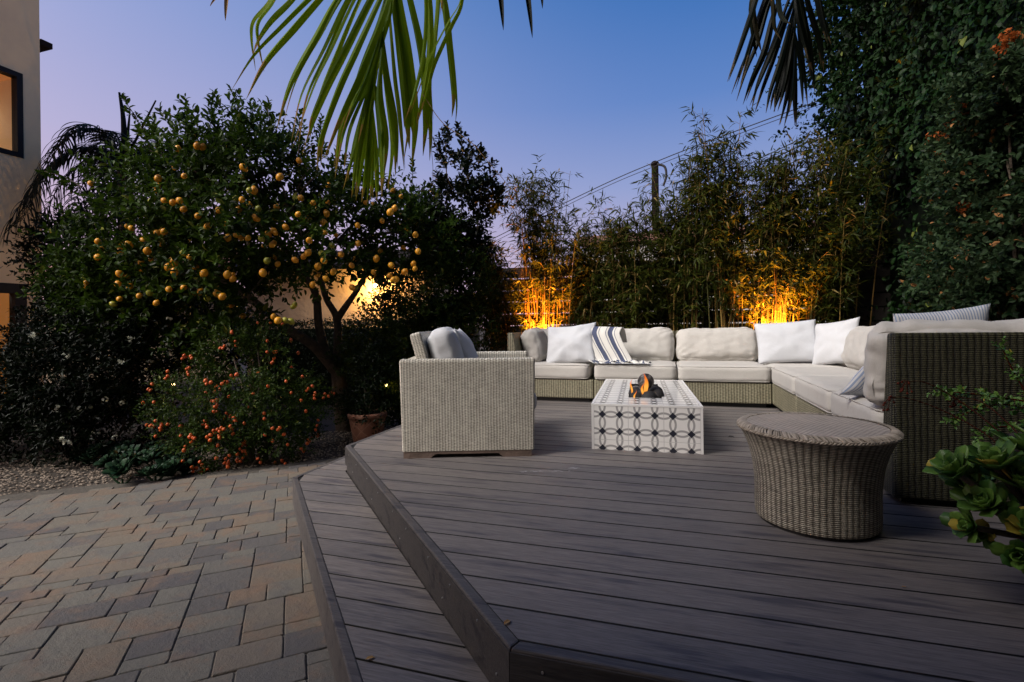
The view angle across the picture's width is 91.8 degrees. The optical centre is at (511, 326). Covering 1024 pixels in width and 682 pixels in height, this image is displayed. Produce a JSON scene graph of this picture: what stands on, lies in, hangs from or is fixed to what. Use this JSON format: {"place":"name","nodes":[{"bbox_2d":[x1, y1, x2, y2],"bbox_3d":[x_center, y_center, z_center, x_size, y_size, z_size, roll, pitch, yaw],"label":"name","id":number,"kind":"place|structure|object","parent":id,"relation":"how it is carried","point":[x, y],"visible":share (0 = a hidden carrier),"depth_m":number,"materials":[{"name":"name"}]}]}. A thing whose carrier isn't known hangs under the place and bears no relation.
{"place":"outdoors","nodes":[
{"label":"outdoors","id":0,"kind":"place"},
{"bbox_2d":[0,0,52,406],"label":"house","id":1,"kind":"structure","parent":0,"point":[23,45],"depth_m":8.71,"materials":[{"name":"paint"}]},
{"bbox_2d":[0,65,23,158],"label":"window","id":2,"kind":"structure","parent":1,"relation":"in","point":[16,78],"depth_m":8.69,"materials":[{"name":"black"}]},
{"bbox_2d":[0,283,26,403],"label":"door","id":3,"kind":"structure","parent":1,"relation":"in","point":[8,299],"depth_m":8.64,"materials":[{"name":"black wood"}]},
{"bbox_2d":[43,261,246,382],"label":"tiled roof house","id":4,"kind":"structure","parent":0,"point":[243,367],"depth_m":13.45,"materials":[{"name":"beige paint"}]},
{"bbox_2d":[0,458,338,681],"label":"patio","id":5,"kind":"structure","parent":0,"point":[152,624],"depth_m":2.41,"materials":[{"name":"grey stone"}]},
{"bbox_2d":[0,396,400,495],"bbox_3d":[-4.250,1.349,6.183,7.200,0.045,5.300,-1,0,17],"label":"gravel bed","id":6,"kind":"object","parent":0,"point":[328,422],"depth_m":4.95,"materials":[{"name":"grey gravel"}]},
{"bbox_2d":[75,440,111,466],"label":"ground succulent","id":7,"kind":"object","parent":6,"relation":"on","point":[92,452],"visible":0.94,"depth_m":4.60,"materials":[{"name":"green plant"}]},
{"bbox_2d":[0,282,202,470],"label":"jasmine bush","id":8,"kind":"object","parent":6,"relation":"on","point":[71,406],"visible":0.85,"depth_m":4.88,"materials":[{"name":"green plant"}]},
{"bbox_2d":[93,444,140,470],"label":"ground succulent","id":9,"kind":"object","parent":6,"relation":"on","point":[103,460],"visible":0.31,"depth_m":4.48,"materials":[{"name":"green plant"}]},
{"bbox_2d":[101,457,134,483],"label":"ground succulent","id":10,"kind":"object","parent":6,"relation":"on","point":[116,468],"visible":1,"depth_m":3.99,"materials":[{"name":"green plant"}]},
{"bbox_2d":[102,439,134,458],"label":"ground succulent","id":11,"kind":"object","parent":6,"relation":"on","point":[110,450],"visible":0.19,"depth_m":4.72,"materials":[{"name":"green plant"}]},
{"bbox_2d":[108,448,135,478],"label":"ground succulent","id":12,"kind":"object","parent":6,"relation":"on","point":[119,453],"visible":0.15,"depth_m":4.33,"materials":[{"name":"green plant"}]},
{"bbox_2d":[0,185,276,416],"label":"evergreen tree","id":13,"kind":"object","parent":6,"relation":"on","point":[28,246],"visible":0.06,"depth_m":6.96,"materials":[{"name":"green plant"}]},
{"bbox_2d":[116,449,162,474],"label":"ground succulent","id":14,"kind":"object","parent":6,"relation":"on","point":[142,457],"visible":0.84,"depth_m":4.34,"materials":[{"name":"green plant"}]},
{"bbox_2d":[146,444,167,466],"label":"ground succulent","id":15,"kind":"object","parent":6,"relation":"on","point":[154,448],"visible":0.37,"depth_m":4.60,"materials":[{"name":"green plant"}]},
{"bbox_2d":[143,440,171,459],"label":"ground succulent","id":16,"kind":"object","parent":6,"relation":"on","point":[149,444],"visible":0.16,"depth_m":4.85,"materials":[{"name":"green plant"}]},
{"bbox_2d":[135,459,180,480],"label":"ground succulent","id":17,"kind":"object","parent":6,"relation":"on","point":[163,469],"visible":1,"depth_m":4.12,"materials":[{"name":"green plant"}]},
{"bbox_2d":[155,448,188,465],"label":"ground succulent","id":18,"kind":"object","parent":6,"relation":"on","point":[167,458],"visible":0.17,"depth_m":4.32,"materials":[{"name":"green plant"}]},
{"bbox_2d":[168,443,193,456],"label":"ground succulent","id":19,"kind":"object","parent":6,"relation":"on","point":[192,451],"visible":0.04,"depth_m":4.61,"materials":[{"name":"green plant"}]},
{"bbox_2d":[175,455,201,475],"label":"ground succulent","id":20,"kind":"object","parent":6,"relation":"on","point":[184,469],"visible":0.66,"depth_m":4.30,"materials":[{"name":"green plant"}]},
{"bbox_2d":[132,314,337,474],"bbox_3d":[-2.604,0.637,4.786,1.712,1.525,1.296,-1,0,-6],"label":"kumquat bush","id":21,"kind":"object","parent":6,"relation":"on","point":[251,433],"visible":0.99,"depth_m":4.60,"materials":[{"name":"green plant"}]},
{"bbox_2d":[15,84,474,431],"bbox_3d":[-2.936,-0.633,5.415,5.098,4.005,2.446,-1,0,-4],"label":"lemon tree","id":22,"kind":"object","parent":6,"relation":"on","point":[177,218],"visible":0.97,"depth_m":5.14,"materials":[{"name":"green plant"}]},
{"bbox_2d":[244,317,479,405],"bbox_3d":[-2.541,0.595,8.268,4.343,1.602,0.796,-1,0,17],"label":"clipped hedge","id":23,"kind":"object","parent":6,"relation":"on","point":[306,358],"visible":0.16,"depth_m":8.33,"materials":[{"name":"green plant"}]},
{"bbox_2d":[347,409,386,441],"bbox_3d":[-1.528,1.101,5.248,0.410,0.385,0.410,-1,0,17],"label":"terracotta pot","id":24,"kind":"object","parent":6,"relation":"on","point":[360,432],"visible":0.5,"depth_m":5.09,"materials":[{"name":"ceramic"}]},
{"bbox_2d":[335,333,400,434],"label":"potted plant","id":25,"kind":"object","parent":24,"relation":"in","point":[373,385],"visible":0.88,"depth_m":5.18,"materials":[{"name":"green plant"}]},
{"bbox_2d":[318,238,505,428],"bbox_3d":[-1.172,0.083,6.286,2.454,2.664,1.569,-1,0,-25],"label":"leafy shrub","id":26,"kind":"object","parent":6,"relation":"on","point":[455,309],"visible":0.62,"depth_m":6.03,"materials":[{"name":"green plant"}]},
{"bbox_2d":[388,120,515,332],"bbox_3d":[-0.820,-0.742,6.698,1.714,4.113,1.260,-1,0,-11],"label":"citrus tree","id":27,"kind":"object","parent":6,"relation":"on","point":[466,188],"visible":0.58,"depth_m":6.57,"materials":[{"name":"green plant"}]},
{"bbox_2d":[210,0,227,20],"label":"dry palm leaf","id":28,"kind":"object","parent":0,"point":[225,6],"visible":1,"depth_m":2.30,"materials":[{"name":"brown plant"}]},
{"bbox_2d":[5,331,505,411],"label":"ground","id":29,"kind":"structure","parent":0,"point":[481,333],"depth_m":12.00,"materials":[{"name":"soil"}]},
{"bbox_2d":[0,92,209,393],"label":"feather palm","id":30,"kind":"object","parent":29,"relation":"on","point":[100,134],"visible":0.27,"depth_m":8.67,"materials":[{"name":"green plant"}]},
{"bbox_2d":[651,161,666,228],"bbox_3d":[4.141,-1.693,13.909,0.227,5.944,0.453,-1,0,-39],"label":"utility pole","id":31,"kind":"object","parent":29,"relation":"on","point":[655,180],"visible":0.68,"depth_m":13.91,"materials":[{"name":"black wood"}]},
{"bbox_2d":[496,104,818,240],"bbox_3d":[2.702,-3.153,11.502,11.868,2.992,0.202,-1,0,31],"label":"power cable","id":32,"kind":"object","parent":31,"relation":"attached to","point":[674,158],"visible":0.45,"depth_m":10.95,"materials":[{"name":"black plastic"}]},
{"bbox_2d":[491,84,862,239],"bbox_3d":[2.692,-3.238,11.468,11.865,2.967,0.198,-1,0,31],"label":"power cable","id":33,"kind":"object","parent":31,"relation":"attached to","point":[667,157],"visible":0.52,"depth_m":10.97,"materials":[{"name":"black plastic"}]},
{"bbox_2d":[345,398,1023,681],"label":"deck","id":34,"kind":"structure","parent":29,"relation":"on","point":[599,565],"depth_m":1.74,"materials":[{"name":"grey wood"}]},
{"bbox_2d":[292,456,488,681],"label":"deck step","id":35,"kind":"object","parent":34,"relation":"attached to","point":[373,597],"visible":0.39,"depth_m":1.95,"materials":[{"name":"grey wood"}]},
{"bbox_2d":[399,327,536,458],"bbox_3d":[-0.297,0.439,3.758,0.922,0.870,0.950,-1,0,-2],"label":"wicker armchair","id":36,"kind":"object","parent":34,"relation":"on","point":[454,400],"visible":0.95,"depth_m":3.29,"materials":[{"name":"beige wicker"}]},
{"bbox_2d":[454,328,478,357],"bbox_3d":[-0.335,0.239,3.777,0.156,0.480,0.500,-21,1,-2],"label":"throw pillow","id":37,"kind":"object","parent":36,"relation":"on","point":[467,346],"visible":0.27,"depth_m":3.59,"materials":[{"name":"white fabric"}]},
{"bbox_2d":[508,327,596,401],"bbox_3d":[0.560,0.437,6.135,1.003,0.852,0.954,-1,0,17],"label":"sofa module","id":38,"kind":"object","parent":34,"relation":"on","point":[573,381],"visible":0.55,"depth_m":5.70,"materials":[{"name":"fabric"}]},
{"bbox_2d":[546,322,595,362],"bbox_3d":[0.690,0.205,5.823,0.600,0.500,0.223,-6,-26,21],"label":"throw pillow","id":39,"kind":"object","parent":38,"relation":"on","point":[571,344],"visible":0.96,"depth_m":5.74,"materials":[{"name":"white fabric"}]},
{"bbox_2d":[594,327,676,397],"bbox_3d":[1.468,0.433,5.853,0.888,0.838,0.952,-1,0,17],"label":"sofa module","id":40,"kind":"object","parent":34,"relation":"on","point":[655,346],"visible":0.56,"depth_m":5.90,"materials":[{"name":"fabric"}]},
{"bbox_2d":[589,326,650,363],"bbox_3d":[1.139,0.204,5.671,0.883,0.426,0.490,-1,0,17],"label":"throw blanket","id":41,"kind":"object","parent":40,"relation":"on","point":[608,345],"visible":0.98,"depth_m":5.62,"materials":[{"name":"white fabric"}]},
{"bbox_2d":[591,379,703,454],"bbox_3d":[1.114,0.696,4.166,0.739,0.320,1.604,-1,0,14],"label":"fire table","id":42,"kind":"object","parent":34,"relation":"on","point":[671,421],"visible":0.91,"depth_m":3.42,"materials":[{"name":"tile"}]},
{"bbox_2d":[628,387,638,395],"bbox_3d":[0.980,0.540,3.942,0.110,0.110,0.110,15,31,40],"label":"fire ball","id":43,"kind":"object","parent":42,"relation":"on","point":[634,389],"visible":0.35,"depth_m":3.92,"materials":[{"name":"ceramic"}]},
{"bbox_2d":[629,391,641,397],"bbox_3d":[0.958,0.558,3.814,0.112,0.112,0.112,-1,0,17],"label":"fire ball","id":44,"kind":"object","parent":42,"relation":"on","point":[638,394],"visible":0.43,"depth_m":3.78,"materials":[{"name":"black stone"}]},
{"bbox_2d":[641,390,656,397],"bbox_3d":[1.042,0.554,3.777,0.124,0.124,0.124,-14,-36,-23],"label":"fire ball","id":45,"kind":"object","parent":42,"relation":"on","point":[648,394],"visible":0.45,"depth_m":3.74,"materials":[{"name":"black stone"}]},
{"bbox_2d":[644,377,647,391],"bbox_3d":[1.019,0.430,3.772,0.040,0.175,0.019,-1,0,17],"label":"flame","id":46,"kind":"object","parent":45,"relation":"on","point":[646,386],"visible":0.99,"depth_m":3.77,"materials":[{"name":"orange"}]},
{"bbox_2d":[649,386,662,390],"bbox_3d":[1.145,0.534,3.951,0.120,0.120,0.120,-31,-8,16],"label":"fire ball","id":47,"kind":"object","parent":42,"relation":"on","point":[654,387],"visible":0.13,"depth_m":3.93,"materials":[{"name":"stone"}]},
{"bbox_2d":[651,388,663,397],"bbox_3d":[1.115,0.538,3.825,0.116,0.116,0.116,5,-7,16],"label":"fire ball","id":48,"kind":"object","parent":42,"relation":"on","point":[659,393],"visible":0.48,"depth_m":3.78,"materials":[{"name":"stone"}]},
{"bbox_2d":[675,327,771,407],"bbox_3d":[2.330,0.427,5.587,0.910,0.829,0.952,-1,0,17],"label":"sofa module","id":49,"kind":"object","parent":34,"relation":"on","point":[719,367],"visible":0.94,"depth_m":5.24,"materials":[{"name":"fabric"}]},
{"bbox_2d":[757,359,846,407],"bbox_3d":[3.204,0.414,5.326,0.948,0.834,0.936,-1,0,17],"label":"sofa module","id":50,"kind":"object","parent":34,"relation":"on","point":[795,364],"visible":0.06,"depth_m":5.08,"materials":[{"name":"fabric"}]},
{"bbox_2d":[754,319,815,363],"bbox_3d":[2.936,0.169,5.301,0.600,0.470,0.180,-5,-22,22],"label":"throw pillow","id":51,"kind":"object","parent":50,"relation":"on","point":[786,342],"visible":0.94,"depth_m":5.25,"materials":[{"name":"white fabric"}]},
{"bbox_2d":[812,317,859,364],"bbox_3d":[3.248,0.166,4.986,0.176,0.480,0.460,21,-16,-20],"label":"throw pillow","id":52,"kind":"object","parent":50,"relation":"on","point":[830,338],"visible":0.77,"depth_m":4.95,"materials":[{"name":"fabric"}]},
{"bbox_2d":[736,412,903,541],"bbox_3d":[1.333,0.640,2.184,0.624,0.427,0.624,-1,0,17],"label":"wicker stool","id":53,"kind":"object","parent":34,"relation":"on","point":[820,476],"visible":1,"depth_m":1.98,"materials":[{"name":"grey wicker"}]},
{"bbox_2d":[772,325,874,411],"bbox_3d":[2.933,0.407,4.445,0.947,0.854,0.925,-1,0,17],"label":"sofa module","id":54,"kind":"object","parent":34,"relation":"on","point":[784,378],"visible":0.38,"depth_m":4.44,"materials":[{"name":"fabric"}]},
{"bbox_2d":[795,375,852,413],"bbox_3d":[2.660,0.415,3.560,0.946,0.845,0.924,-1,0,17],"label":"sofa module","id":55,"kind":"object","parent":34,"relation":"on","point":[813,393],"visible":0.09,"depth_m":3.65,"materials":[{"name":"fabric"}]},
{"bbox_2d":[831,318,1023,505],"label":"sofa module","id":56,"kind":"object","parent":34,"relation":"on","point":[953,353],"visible":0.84,"depth_m":2.33,"materials":[{"name":"grey wicker"}]},
{"bbox_2d":[839,367,864,396],"bbox_3d":[2.132,0.283,2.829,0.400,0.360,0.137,9,33,-15],"label":"throw pillow","id":57,"kind":"object","parent":56,"relation":"on","point":[854,386],"visible":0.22,"depth_m":2.82,"materials":[{"name":"white fabric"}]},
{"bbox_2d":[893,303,990,321],"bbox_3d":[2.366,0.147,2.743,0.460,0.500,0.173,-7,13,13],"label":"throw pillow","id":58,"kind":"object","parent":56,"relation":"on","point":[980,312],"visible":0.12,"depth_m":2.66,"materials":[{"name":"white fabric"}]},
{"bbox_2d":[1007,432,1022,506],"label":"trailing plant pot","id":59,"kind":"object","parent":34,"relation":"on","point":[1013,435],"visible":0.18,"depth_m":1.87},
{"bbox_2d":[926,336,1023,448],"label":"trailing plant","id":60,"kind":"object","parent":59,"relation":"in","point":[984,393],"visible":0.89,"depth_m":1.80,"materials":[{"name":"green plant"}]},
{"bbox_3d":[1.716,0.739,1.462,0.332,0.220,0.332,-1,0,17],"label":"succulent pot","id":61,"kind":"object","parent":34,"relation":"on","visible":0},
{"bbox_2d":[882,380,1023,573],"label":"rosette succulent","id":62,"kind":"object","parent":61,"relation":"in","point":[969,474],"visible":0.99,"depth_m":1.49,"materials":[{"name":"green plant"}]},
{"bbox_2d":[491,250,890,363],"bbox_3d":[2.685,0.137,7.032,6.310,2.320,0.080,-1,0,17],"label":"slat fence","id":63,"kind":"object","parent":29,"relation":"on","point":[882,270],"visible":0.02,"depth_m":6.43,"materials":[{"name":"brown wood"}]},
{"bbox_2d":[579,222,840,362],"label":"neighbour building","id":64,"kind":"structure","parent":29,"relation":"on","point":[678,242],"depth_m":9.83,"materials":[{"name":"paint"}]},
{"bbox_2d":[649,130,832,227],"bbox_3d":[5.122,-3.068,9.933,6.126,2.469,0.185,-1,0,27],"label":"power cable","id":65,"kind":"object","parent":64,"relation":"attached to","point":[775,157],"visible":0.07,"depth_m":9.81,"materials":[{"name":"black plastic"}]},
{"bbox_2d":[753,0,1023,325],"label":"ivy wall","id":66,"kind":"structure","parent":29,"relation":"on","point":[911,49],"depth_m":5.83,"materials":[{"name":"green plant"}]},
{"bbox_2d":[891,0,1023,320],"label":"flowering shrub","id":67,"kind":"object","parent":29,"relation":"on","point":[973,267],"visible":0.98,"depth_m":3.44,"materials":[{"name":"green plant"}]},
{"bbox_2d":[235,249,454,388],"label":"garage","id":68,"kind":"structure","parent":0,"point":[303,309],"depth_m":10.23,"materials":[{"name":"beige paint"}]},
{"bbox_2d":[232,0,516,201],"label":"palm frond","id":69,"kind":"object","parent":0,"point":[369,149],"visible":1,"depth_m":2.17,"materials":[{"name":"green plant"}]},
{"bbox_2d":[39,0,864,327],"label":"sky","id":70,"kind":"structure","parent":0,"point":[598,89],"materials":[{"name":"blue"}]},
{"bbox_2d":[498,0,542,37],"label":"palm leaf tips","id":71,"kind":"object","parent":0,"point":[528,5],"visible":1,"depth_m":2.30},
{"bbox_2d":[727,0,830,125],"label":"palm frond","id":72,"kind":"object","parent":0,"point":[784,77],"visible":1,"depth_m":2.40,"materials":[{"name":"green plant"}]},
{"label":"planting strip","id":73,"kind":"structure","parent":0,"visible":0},
{"bbox_2d":[462,237,530,350],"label":"bamboo clump","id":74,"kind":"object","parent":73,"relation":"on","point":[498,307],"visible":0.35,"depth_m":7.20,"materials":[{"name":"green plant"}]},
{"bbox_2d":[474,154,593,337],"bbox_3d":[0.220,-0.758,7.130,1.812,3.352,1.202,-1,0,-1],"label":"bamboo clump","id":75,"kind":"object","parent":73,"relation":"on","point":[532,250],"visible":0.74,"depth_m":7.08,"materials":[{"name":"green plant"}]},
{"bbox_2d":[522,201,641,327],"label":"bamboo clump","id":76,"kind":"object","parent":73,"relation":"on","point":[585,287],"visible":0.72,"depth_m":6.88,"materials":[{"name":"green plant"}]},
{"bbox_2d":[582,182,698,328],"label":"bamboo clump","id":77,"kind":"object","parent":73,"relation":"on","point":[639,306],"visible":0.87,"depth_m":6.67,"materials":[{"name":"green plant"}]},
{"bbox_2d":[631,146,726,352],"bbox_3d":[2.225,-0.702,6.636,1.304,3.190,1.120,-1,0,17],"label":"bamboo clump","id":78,"kind":"object","parent":73,"relation":"on","point":[682,283],"visible":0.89,"depth_m":6.52,"materials":[{"name":"green plant"}]},
{"bbox_2d":[671,101,785,329],"bbox_3d":[2.801,-1.017,6.462,1.452,3.805,0.999,-1,0,17],"label":"bamboo clump","id":79,"kind":"object","parent":73,"relation":"on","point":[727,270],"visible":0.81,"depth_m":6.33,"materials":[{"name":"green plant"}]},
{"bbox_2d":[723,130,837,329],"bbox_3d":[3.359,-0.756,6.227,1.449,3.270,0.914,-1,0,17],"label":"bamboo clump","id":80,"kind":"object","parent":73,"relation":"on","point":[777,207],"visible":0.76,"depth_m":6.15,"materials":[{"name":"green plant"}]},
{"bbox_2d":[734,117,912,325],"bbox_3d":[3.841,-0.779,6.110,2.132,3.305,0.978,-1,0,17],"label":"bamboo clump","id":81,"kind":"object","parent":73,"relation":"on","point":[833,264],"visible":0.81,"depth_m":6.03,"materials":[{"name":"green plant"}]},
{"bbox_3d":[1.036,0.542,3.897,0.116,0.116,0.116,24,10,-32],"label":"fire ball","id":82,"kind":"object","parent":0,"visible":0},
{"bbox_2d":[637,373,653,388],"bbox_3d":[1.036,0.429,3.844,0.124,0.124,0.124,-27,24,-4],"label":"fire ball","id":83,"kind":"object","parent":82,"relation":"on","point":[641,380],"visible":0.89,"depth_m":3.80,"materials":[{"name":"stone"}]}
]}

